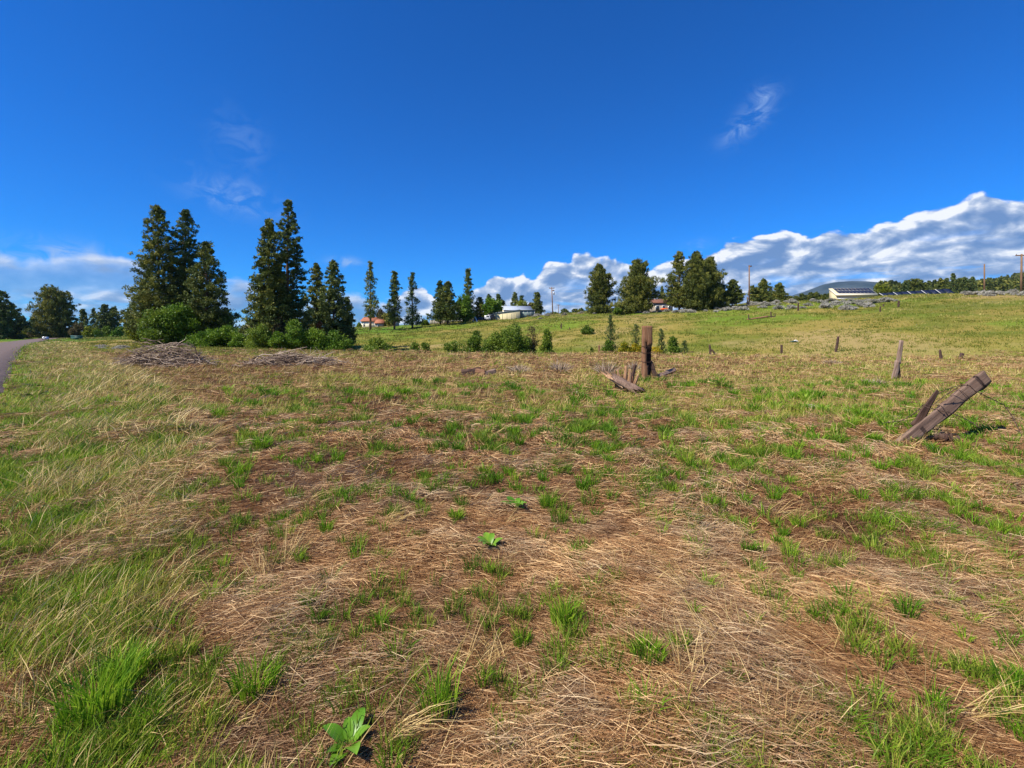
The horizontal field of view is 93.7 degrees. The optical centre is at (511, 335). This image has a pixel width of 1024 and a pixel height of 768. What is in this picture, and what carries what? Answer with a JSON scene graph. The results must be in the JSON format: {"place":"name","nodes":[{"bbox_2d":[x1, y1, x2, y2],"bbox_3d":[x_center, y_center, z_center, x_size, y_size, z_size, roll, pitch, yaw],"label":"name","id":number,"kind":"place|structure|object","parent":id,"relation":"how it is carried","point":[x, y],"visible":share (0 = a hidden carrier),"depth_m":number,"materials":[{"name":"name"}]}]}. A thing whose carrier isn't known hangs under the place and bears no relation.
{"place":"outdoors","nodes":[
{"label":"outdoors","id":0,"kind":"place"},
{"bbox_2d":[0,337,68,392],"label":"road","id":1,"kind":"structure","parent":0,"point":[7,349],"depth_m":39.51,"materials":[{"name":"grey asphalt"}]},
{"bbox_2d":[0,294,1023,767],"bbox_3d":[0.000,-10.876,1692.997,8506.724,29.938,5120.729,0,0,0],"label":"ground","id":2,"kind":"structure","parent":0,"point":[730,342],"depth_m":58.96,"materials":[{"name":"green plant"}]},
{"bbox_2d":[0,290,16,338],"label":"pine tree","id":3,"kind":"object","parent":2,"relation":"on","point":[4,333],"visible":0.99,"depth_m":174.96,"materials":[{"name":"green plant"}]},
{"bbox_2d":[0,304,31,338],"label":"pine tree","id":4,"kind":"object","parent":2,"relation":"on","point":[17,327],"visible":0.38,"depth_m":180.03,"materials":[{"name":"green plant"}]},
{"bbox_2d":[24,284,73,338],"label":"leafy tree","id":5,"kind":"object","parent":2,"relation":"on","point":[49,296],"visible":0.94,"depth_m":187.57,"materials":[{"name":"green plant"}]},
{"bbox_2d":[44,290,80,337],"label":"pine tree","id":6,"kind":"object","parent":2,"relation":"on","point":[69,315],"visible":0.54,"depth_m":193.75,"materials":[{"name":"green plant"}]},
{"bbox_2d":[67,322,83,335],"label":"shrub","id":7,"kind":"object","parent":2,"relation":"on","point":[76,329],"visible":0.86,"depth_m":184.28,"materials":[{"name":"green plant"}]},
{"bbox_2d":[77,308,91,331],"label":"pine tree","id":8,"kind":"object","parent":2,"relation":"on","point":[84,320],"visible":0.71,"depth_m":209.76,"materials":[{"name":"green plant"}]},
{"bbox_2d":[33,634,158,731],"bbox_3d":[-1.653,1.401,1.904,0.418,0.226,0.405,0,0,0],"label":"grass tuft","id":9,"kind":"object","parent":2,"relation":"on","point":[115,693],"visible":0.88,"depth_m":1.88,"materials":[{"name":"green plant"}]},
{"bbox_2d":[92,326,112,336],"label":"shrub","id":10,"kind":"object","parent":2,"relation":"on","point":[107,330],"visible":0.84,"depth_m":176.62,"materials":[{"name":"green plant"}]},
{"bbox_2d":[91,304,114,331],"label":"pine tree","id":11,"kind":"object","parent":2,"relation":"on","point":[102,316],"visible":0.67,"depth_m":203.83,"materials":[{"name":"green plant"}]},
{"bbox_2d":[98,305,122,336],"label":"pine tree","id":12,"kind":"object","parent":2,"relation":"on","point":[113,324],"visible":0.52,"depth_m":206.02,"materials":[{"name":"green plant"}]},
{"bbox_2d":[108,326,127,336],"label":"shrub","id":13,"kind":"object","parent":2,"relation":"on","point":[117,331],"visible":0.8,"depth_m":174.69,"materials":[{"name":"green plant"}]},
{"bbox_2d":[81,626,164,684],"bbox_3d":[-1.689,1.426,2.103,0.298,0.174,0.307,0,0,37],"label":"grass tuft","id":14,"kind":"object","parent":2,"relation":"on","point":[140,662],"visible":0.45,"depth_m":2.12,"materials":[{"name":"green plant"}]},
{"bbox_2d":[0,341,255,767],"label":"verge grass","id":15,"kind":"structure","parent":2,"relation":"on","point":[13,642],"depth_m":2.72,"materials":[{"name":"green plant"}]},
{"bbox_2d":[122,315,141,341],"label":"leafy tree","id":16,"kind":"object","parent":2,"relation":"on","point":[132,335],"visible":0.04,"depth_m":86.20,"materials":[{"name":"green plant"}]},
{"bbox_2d":[110,204,189,328],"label":"pine tree","id":17,"kind":"object","parent":2,"relation":"on","point":[154,279],"visible":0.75,"depth_m":78.67,"materials":[{"name":"green plant"}]},
{"bbox_2d":[135,307,186,345],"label":"shrub","id":18,"kind":"object","parent":2,"relation":"on","point":[151,330],"visible":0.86,"depth_m":70.73,"materials":[{"name":"green plant"}]},
{"bbox_2d":[106,338,222,369],"bbox_3d":[-16.466,0.840,22.905,6.098,1.476,3.794,0,0,0],"label":"brush pile","id":19,"kind":"object","parent":2,"relation":"on","point":[168,356],"visible":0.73,"depth_m":22.55,"materials":[{"name":"wood"}]},
{"bbox_2d":[0,341,343,767],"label":"verge straw","id":20,"kind":"object","parent":2,"relation":"on","point":[151,383],"visible":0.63,"depth_m":4.33,"materials":[{"name":"beige plant"}]},
{"bbox_2d":[147,301,201,344],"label":"bush","id":21,"kind":"object","parent":2,"relation":"on","point":[190,324],"visible":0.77,"depth_m":72.79,"materials":[{"name":"green plant"}]},
{"bbox_2d":[151,209,209,341],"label":"pine tree","id":22,"kind":"object","parent":2,"relation":"on","point":[188,256],"visible":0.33,"depth_m":82.14,"materials":[{"name":"green plant"}]},
{"bbox_2d":[180,327,230,346],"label":"shrub","id":23,"kind":"object","parent":2,"relation":"on","point":[206,337],"visible":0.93,"depth_m":66.69,"materials":[{"name":"green plant"}]},
{"bbox_2d":[177,241,240,338],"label":"pine tree","id":24,"kind":"object","parent":2,"relation":"on","point":[207,296],"visible":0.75,"depth_m":76.94,"materials":[{"name":"green plant"}]},
{"bbox_2d":[199,307,244,335],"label":"leafy tree","id":25,"kind":"object","parent":2,"relation":"on","point":[234,322],"visible":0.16,"depth_m":78.70,"materials":[{"name":"green plant"}]},
{"bbox_2d":[209,322,250,347],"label":"shrub","id":26,"kind":"object","parent":2,"relation":"on","point":[230,330],"visible":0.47,"depth_m":68.90,"materials":[{"name":"green plant"}]},
{"bbox_2d":[227,334,246,347],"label":"shrub","id":27,"kind":"object","parent":2,"relation":"on","point":[236,340],"visible":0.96,"depth_m":65.58,"materials":[{"name":"green plant"}]},
{"bbox_2d":[211,640,293,706],"bbox_3d":[-1.065,1.416,1.996,0.320,0.174,0.292,0,0,0],"label":"grass tuft","id":28,"kind":"object","parent":2,"relation":"on","point":[238,684],"visible":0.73,"depth_m":1.98,"materials":[{"name":"green plant"}]},
{"bbox_2d":[242,322,273,348],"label":"shrub","id":29,"kind":"object","parent":2,"relation":"on","point":[261,333],"visible":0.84,"depth_m":59.17,"materials":[{"name":"green plant"}]},
{"bbox_2d":[245,435,277,449],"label":"grass tuft","id":30,"kind":"object","parent":2,"relation":"on","point":[257,442],"visible":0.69,"depth_m":5.46,"materials":[{"name":"green plant"}]},
{"bbox_2d":[237,218,293,334],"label":"pine tree","id":31,"kind":"object","parent":2,"relation":"on","point":[266,280],"visible":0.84,"depth_m":65.14,"materials":[{"name":"green plant"}]},
{"bbox_2d":[267,330,287,348],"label":"shrub","id":32,"kind":"object","parent":2,"relation":"on","point":[278,339],"visible":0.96,"depth_m":57.64,"materials":[{"name":"green plant"}]},
{"bbox_2d":[261,199,318,331],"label":"pine tree","id":33,"kind":"object","parent":2,"relation":"on","point":[293,248],"visible":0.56,"depth_m":68.86,"materials":[{"name":"green plant"}]},
{"bbox_2d":[226,347,353,368],"bbox_3d":[-10.647,1.014,23.348,6.275,0.979,3.087,0,0,0],"label":"brush pile","id":34,"kind":"object","parent":2,"relation":"on","point":[289,357],"visible":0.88,"depth_m":23.05,"materials":[{"name":"brown wood"}]},
{"bbox_2d":[284,319,308,349],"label":"shrub","id":35,"kind":"object","parent":2,"relation":"on","point":[294,329],"visible":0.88,"depth_m":59.26,"materials":[{"name":"green plant"}]},
{"bbox_2d":[294,326,326,350],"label":"shrub","id":36,"kind":"object","parent":2,"relation":"on","point":[312,335],"visible":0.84,"depth_m":60.27,"materials":[{"name":"green plant"}]},
{"bbox_2d":[302,262,330,328],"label":"pine tree","id":37,"kind":"object","parent":2,"relation":"on","point":[316,276],"visible":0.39,"depth_m":77.48,"materials":[{"name":"green plant"}]},
{"bbox_2d":[311,259,355,343],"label":"pine tree","id":38,"kind":"object","parent":2,"relation":"on","point":[329,306],"visible":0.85,"depth_m":75.16,"materials":[{"name":"green plant"}]},
{"bbox_2d":[317,329,353,350],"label":"shrub","id":39,"kind":"object","parent":2,"relation":"on","point":[333,341],"visible":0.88,"depth_m":61.40,"materials":[{"name":"green plant"}]},
{"bbox_2d":[323,707,370,765],"bbox_3d":[-0.573,1.428,1.688,0.154,0.070,0.192,0,0,-31],"label":"broadleaf weed","id":40,"kind":"object","parent":2,"relation":"on","point":[352,735],"visible":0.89,"depth_m":1.72,"materials":[{"name":"green plant"}]},
{"bbox_2d":[342,297,357,346],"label":"pine tree","id":41,"kind":"object","parent":2,"relation":"on","point":[355,336],"visible":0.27,"depth_m":79.02,"materials":[{"name":"green plant"}]},
{"bbox_2d":[363,261,381,329],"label":"pine tree","id":42,"kind":"object","parent":2,"relation":"on","point":[370,294],"visible":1,"depth_m":122.04,"materials":[{"name":"green plant"}]},
{"bbox_2d":[359,335,396,350],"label":"shrub","id":43,"kind":"object","parent":2,"relation":"on","point":[378,345],"visible":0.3,"depth_m":61.68,"materials":[{"name":"green plant"}]},
{"bbox_2d":[382,270,402,328],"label":"pine tree","id":44,"kind":"object","parent":2,"relation":"on","point":[395,317],"visible":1,"depth_m":125.50,"materials":[{"name":"green plant"}]},
{"bbox_2d":[402,272,423,327],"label":"pine tree","id":45,"kind":"object","parent":2,"relation":"on","point":[412,309],"visible":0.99,"depth_m":129.51,"materials":[{"name":"green plant"}]},
{"bbox_2d":[426,280,443,323],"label":"pine tree","id":46,"kind":"object","parent":2,"relation":"on","point":[439,284],"visible":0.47,"depth_m":137.11,"materials":[{"name":"green plant"}]},
{"bbox_2d":[404,646,470,726],"bbox_3d":[-0.292,1.356,1.835,0.260,0.215,0.326,0,0,0],"label":"grass tuft","id":47,"kind":"object","parent":2,"relation":"on","point":[446,691],"visible":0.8,"depth_m":1.86,"materials":[{"name":"green plant"}]},
{"bbox_2d":[431,281,460,324],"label":"pine tree","id":48,"kind":"object","parent":2,"relation":"on","point":[446,309],"visible":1,"depth_m":132.84,"materials":[{"name":"green plant"}]},
{"bbox_2d":[441,338,466,352],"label":"shrub","id":49,"kind":"object","parent":2,"relation":"on","point":[448,347],"visible":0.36,"depth_m":55.75,"materials":[{"name":"green plant"}]},
{"bbox_2d":[446,506,466,519],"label":"grass tuft","id":50,"kind":"object","parent":2,"relation":"on","point":[458,515],"visible":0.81,"depth_m":3.73,"materials":[{"name":"green plant"}]},
{"bbox_2d":[453,293,474,321],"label":"leafy tree","id":51,"kind":"object","parent":2,"relation":"on","point":[466,310],"visible":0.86,"depth_m":141.78,"materials":[{"name":"green plant"}]},
{"bbox_2d":[461,268,476,315],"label":"pine tree","id":52,"kind":"object","parent":2,"relation":"on","point":[467,281],"visible":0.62,"depth_m":149.55,"materials":[{"name":"green plant"}]},
{"bbox_2d":[462,330,483,352],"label":"shrub","id":53,"kind":"object","parent":2,"relation":"on","point":[473,342],"visible":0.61,"depth_m":54.66,"materials":[{"name":"green plant"}]},
{"bbox_2d":[461,367,495,374],"bbox_3d":[-1.260,1.396,18.248,1.351,0.437,0.348,0,0,-8],"label":"board pile","id":54,"kind":"object","parent":2,"relation":"on","point":[473,370],"visible":0.68,"depth_m":18.18,"materials":[{"name":"brown wood"}]},
{"bbox_2d":[473,297,484,317],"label":"pine tree","id":55,"kind":"object","parent":2,"relation":"on","point":[479,302],"visible":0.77,"depth_m":151.26,"materials":[{"name":"green plant"}]},
{"bbox_2d":[477,532,502,545],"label":"broadleaf weed","id":56,"kind":"object","parent":2,"relation":"on","point":[488,538],"visible":0.88,"depth_m":3.23,"materials":[{"name":"green plant"}]},
{"bbox_2d":[478,331,503,352],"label":"shrub","id":57,"kind":"object","parent":2,"relation":"on","point":[489,344],"visible":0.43,"depth_m":53.43,"materials":[{"name":"green plant"}]},
{"bbox_2d":[481,295,503,319],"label":"leafy tree","id":58,"kind":"object","parent":2,"relation":"on","point":[491,306],"visible":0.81,"depth_m":148.92,"materials":[{"name":"green plant"}]},
{"bbox_2d":[493,310,519,319],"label":"shed","id":59,"kind":"structure","parent":2,"relation":"on","point":[513,314],"depth_m":148.02,"materials":[{"name":"metal"}]},
{"bbox_2d":[0,401,1023,767],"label":"straw thatch","id":60,"kind":"object","parent":2,"relation":"on","point":[888,577],"visible":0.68,"depth_m":2.61,"materials":[{"name":"beige plant"}]},
{"bbox_2d":[0,347,1023,423],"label":"straw thatch","id":61,"kind":"object","parent":2,"relation":"on","point":[378,406],"visible":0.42,"depth_m":16.48,"materials":[{"name":"beige plant"}]},
{"bbox_2d":[0,348,1023,767],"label":"dry stalks","id":62,"kind":"object","parent":2,"relation":"on","point":[488,650],"visible":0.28,"depth_m":9.33,"materials":[{"name":"beige plant"}]},
{"bbox_2d":[491,322,534,353],"bbox_3d":[0.454,1.331,53.676,5.915,5.874,5.893,0,0,-5],"label":"shrub","id":63,"kind":"object","parent":2,"relation":"on","point":[514,341],"visible":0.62,"depth_m":52.84,"materials":[{"name":"green plant"}]},
{"bbox_2d":[500,496,526,509],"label":"broadleaf weed","id":64,"kind":"object","parent":2,"relation":"on","point":[518,502],"visible":0.82,"depth_m":4.09,"materials":[{"name":"green plant"}]},
{"bbox_2d":[502,305,531,311],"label":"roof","id":65,"kind":"structure","parent":2,"relation":"on","point":[509,308],"depth_m":157.70,"materials":[{"name":"metal"}]},
{"bbox_2d":[20,292,1023,357],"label":"hillside grass","id":66,"kind":"structure","parent":2,"relation":"on","point":[787,341],"depth_m":75.98,"materials":[{"name":"green plant"}]},
{"bbox_2d":[511,621,533,648],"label":"grass tuft","id":67,"kind":"object","parent":2,"relation":"on","point":[516,642],"visible":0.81,"depth_m":2.25,"materials":[{"name":"green plant"}]},
{"bbox_2d":[525,326,539,353],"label":"shrub","id":68,"kind":"object","parent":2,"relation":"on","point":[534,344],"visible":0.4,"depth_m":54.40,"materials":[{"name":"green plant"}]},
{"bbox_2d":[530,292,545,314],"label":"pine tree","id":69,"kind":"object","parent":2,"relation":"on","point":[537,304],"visible":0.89,"depth_m":164.19,"materials":[{"name":"green plant"}]},
{"bbox_2d":[538,329,553,353],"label":"shrub","id":70,"kind":"object","parent":2,"relation":"on","point":[546,345],"visible":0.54,"depth_m":52.78,"materials":[{"name":"green plant"}]},
{"bbox_2d":[547,361,572,371],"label":"dead tussock","id":71,"kind":"object","parent":2,"relation":"on","point":[556,365],"visible":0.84,"depth_m":19.37,"materials":[{"name":"beige plant"}]},
{"bbox_2d":[540,588,587,627],"bbox_3d":[0.274,1.374,2.398,0.252,0.148,0.252,0,0,42],"label":"grass tuft","id":72,"kind":"object","parent":2,"relation":"on","point":[552,610],"visible":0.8,"depth_m":2.40,"materials":[{"name":"green plant"}]},
{"bbox_2d":[583,263,617,313],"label":"juniper tree","id":73,"kind":"object","parent":2,"relation":"on","point":[599,289],"visible":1,"depth_m":126.62,"materials":[{"name":"green plant"}]},
{"bbox_2d":[590,361,621,373],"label":"dead tussock","id":74,"kind":"object","parent":2,"relation":"on","point":[606,368],"visible":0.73,"depth_m":18.84,"materials":[{"name":"beige plant"}]},
{"bbox_2d":[601,339,615,353],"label":"shrub","id":75,"kind":"object","parent":2,"relation":"on","point":[609,346],"visible":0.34,"depth_m":50.78,"materials":[{"name":"green plant"}]},
{"bbox_2d":[601,314,618,351],"bbox_3d":[10.812,0.735,51.961,2.171,6.433,2.409,0,0,-17],"label":"young juniper","id":76,"kind":"object","parent":2,"relation":"on","point":[610,333],"visible":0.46,"depth_m":51.94,"materials":[{"name":"green plant"}]},
{"bbox_2d":[611,339,635,353],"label":"shrub","id":77,"kind":"object","parent":2,"relation":"on","point":[624,347],"visible":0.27,"depth_m":49.88,"materials":[{"name":"green plant"}]},
{"bbox_2d":[601,366,646,393],"bbox_3d":[2.982,1.137,12.466,0.606,0.722,1.358,0,0,-39],"label":"split log","id":78,"kind":"object","parent":2,"relation":"on","point":[626,382],"visible":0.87,"depth_m":12.49,"materials":[{"name":"brown wood"}]},
{"bbox_2d":[609,257,665,312],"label":"juniper tree","id":79,"kind":"object","parent":2,"relation":"on","point":[636,294],"visible":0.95,"depth_m":121.65,"materials":[{"name":"green plant"}]},
{"bbox_2d":[623,627,672,668],"bbox_3d":[0.581,1.335,2.046,0.227,0.130,0.241,0,0,0],"label":"grass tuft","id":80,"kind":"object","parent":2,"relation":"on","point":[642,652],"visible":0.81,"depth_m":2.04,"materials":[{"name":"green plant"}]},
{"bbox_2d":[641,326,655,377],"bbox_3d":[4.760,0.727,16.771,0.442,2.177,0.352,0,0,0],"label":"fence post","id":81,"kind":"object","parent":2,"relation":"on","point":[647,339],"visible":0.91,"depth_m":16.68,"materials":[{"name":"brown wood"}]},
{"bbox_2d":[648,299,672,311],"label":"house","id":82,"kind":"structure","parent":2,"relation":"on","point":[659,304],"depth_m":150.00,"materials":[{"name":"white paint"}]},
{"bbox_2d":[656,328,666,352],"bbox_3d":[16.276,1.430,51.938,1.282,4.593,1.430,0,0,43],"label":"young juniper","id":83,"kind":"object","parent":2,"relation":"on","point":[661,338],"visible":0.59,"depth_m":51.91,"materials":[{"name":"green plant"}]},
{"bbox_2d":[665,336,679,354],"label":"shrub","id":84,"kind":"object","parent":2,"relation":"on","point":[673,346],"visible":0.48,"depth_m":50.65,"materials":[{"name":"green plant"}]},
{"bbox_2d":[659,250,688,309],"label":"juniper tree","id":85,"kind":"object","parent":2,"relation":"on","point":[670,298],"visible":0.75,"depth_m":120.47,"materials":[{"name":"green plant"}]},
{"bbox_2d":[659,625,696,650],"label":"grass tuft","id":86,"kind":"object","parent":2,"relation":"on","point":[682,640],"visible":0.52,"depth_m":2.15,"materials":[{"name":"green plant"}]},
{"bbox_2d":[677,251,715,310],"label":"juniper tree","id":87,"kind":"object","parent":2,"relation":"on","point":[696,265],"visible":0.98,"depth_m":116.90,"materials":[{"name":"green plant"}]},
{"bbox_2d":[694,256,731,308],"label":"juniper tree","id":88,"kind":"object","parent":2,"relation":"on","point":[717,300],"visible":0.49,"depth_m":119.22,"materials":[{"name":"green plant"}]},
{"bbox_2d":[726,279,746,305],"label":"pine tree","id":89,"kind":"object","parent":2,"relation":"on","point":[736,294],"visible":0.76,"depth_m":123.14,"materials":[{"name":"green plant"}]},
{"bbox_2d":[756,278,775,301],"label":"pine tree","id":90,"kind":"object","parent":2,"relation":"on","point":[764,287],"visible":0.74,"depth_m":140.66,"materials":[{"name":"green plant"}]},
{"bbox_2d":[772,282,789,301],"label":"pine tree","id":91,"kind":"object","parent":2,"relation":"on","point":[778,290],"visible":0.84,"depth_m":144.98,"materials":[{"name":"green plant"}]},
{"bbox_2d":[829,288,877,298],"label":"solar building","id":92,"kind":"structure","parent":2,"relation":"on","point":[842,293],"depth_m":175.56,"materials":[{"name":"white paint"}]},
{"bbox_2d":[875,284,894,295],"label":"leafy tree","id":93,"kind":"object","parent":2,"relation":"on","point":[883,288],"visible":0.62,"depth_m":213.49,"materials":[{"name":"green plant"}]},
{"bbox_2d":[891,340,903,378],"bbox_3d":[13.124,0.831,16.348,0.383,1.387,0.102,0,0,0],"label":"fence post","id":94,"kind":"object","parent":2,"relation":"on","point":[896,372],"visible":0.89,"depth_m":16.32,"materials":[{"name":"wood"}]},
{"bbox_2d":[879,289,954,294],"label":"solar array","id":95,"kind":"object","parent":2,"relation":"on","point":[933,291],"visible":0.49,"depth_m":162.93,"materials":[{"name":"blue glass"}]},
{"bbox_2d":[909,278,924,292],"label":"pine tree","id":96,"kind":"object","parent":2,"relation":"on","point":[915,285],"visible":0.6,"depth_m":258.62,"materials":[{"name":"green plant"}]},
{"bbox_2d":[910,390,938,425],"bbox_3d":[6.179,1.087,7.152,0.175,0.654,0.063,32,0,0],"label":"broken stake","id":97,"kind":"object","parent":2,"relation":"on","point":[922,413],"visible":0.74,"depth_m":7.13,"materials":[{"name":"brown wood"}]},
{"bbox_2d":[896,370,991,441],"bbox_3d":[6.254,1.073,6.963,1.642,1.134,0.126,0,0,-10],"label":"leaning post","id":98,"kind":"object","parent":2,"relation":"on","point":[962,395],"visible":0.91,"depth_m":6.96,"materials":[{"name":"brown wood"}]},
{"bbox_2d":[934,433,959,442],"bbox_3d":[6.107,1.447,6.732,0.258,0.149,0.258,0,0,0],"label":"chunk","id":99,"kind":"object","parent":2,"relation":"on","point":[939,436],"visible":0.77,"depth_m":6.77,"materials":[{"name":"brown wood"}]},
{"bbox_2d":[950,273,960,292],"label":"pine tree","id":100,"kind":"object","parent":2,"relation":"on","point":[953,283],"visible":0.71,"depth_m":259.33,"materials":[{"name":"green plant"}]},
{"bbox_2d":[0,345,1023,418],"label":"green grass","id":101,"kind":"structure","parent":0,"point":[641,375],"depth_m":15.50,"materials":[{"name":"green plant"}]},
{"bbox_2d":[0,0,1023,328],"label":"sky","id":102,"kind":"structure","parent":0,"point":[528,146],"materials":[{"name":"blue"}]},
{"bbox_2d":[792,281,876,295],"bbox_3d":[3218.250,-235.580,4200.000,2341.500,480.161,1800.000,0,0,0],"label":"mountain","id":103,"kind":"structure","parent":0,"point":[822,289],"depth_m":3942.20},
{"bbox_3d":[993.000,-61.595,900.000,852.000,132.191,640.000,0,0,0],"label":"forested hill","id":104,"kind":"structure","parent":0,"visible":0},
{"bbox_2d":[873,272,1023,292],"bbox_3d":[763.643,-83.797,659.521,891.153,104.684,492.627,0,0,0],"label":"forest","id":105,"kind":"object","parent":104,"relation":"on","point":[1005,283],"visible":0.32,"depth_m":434.21,"materials":[{"name":"green plant"}]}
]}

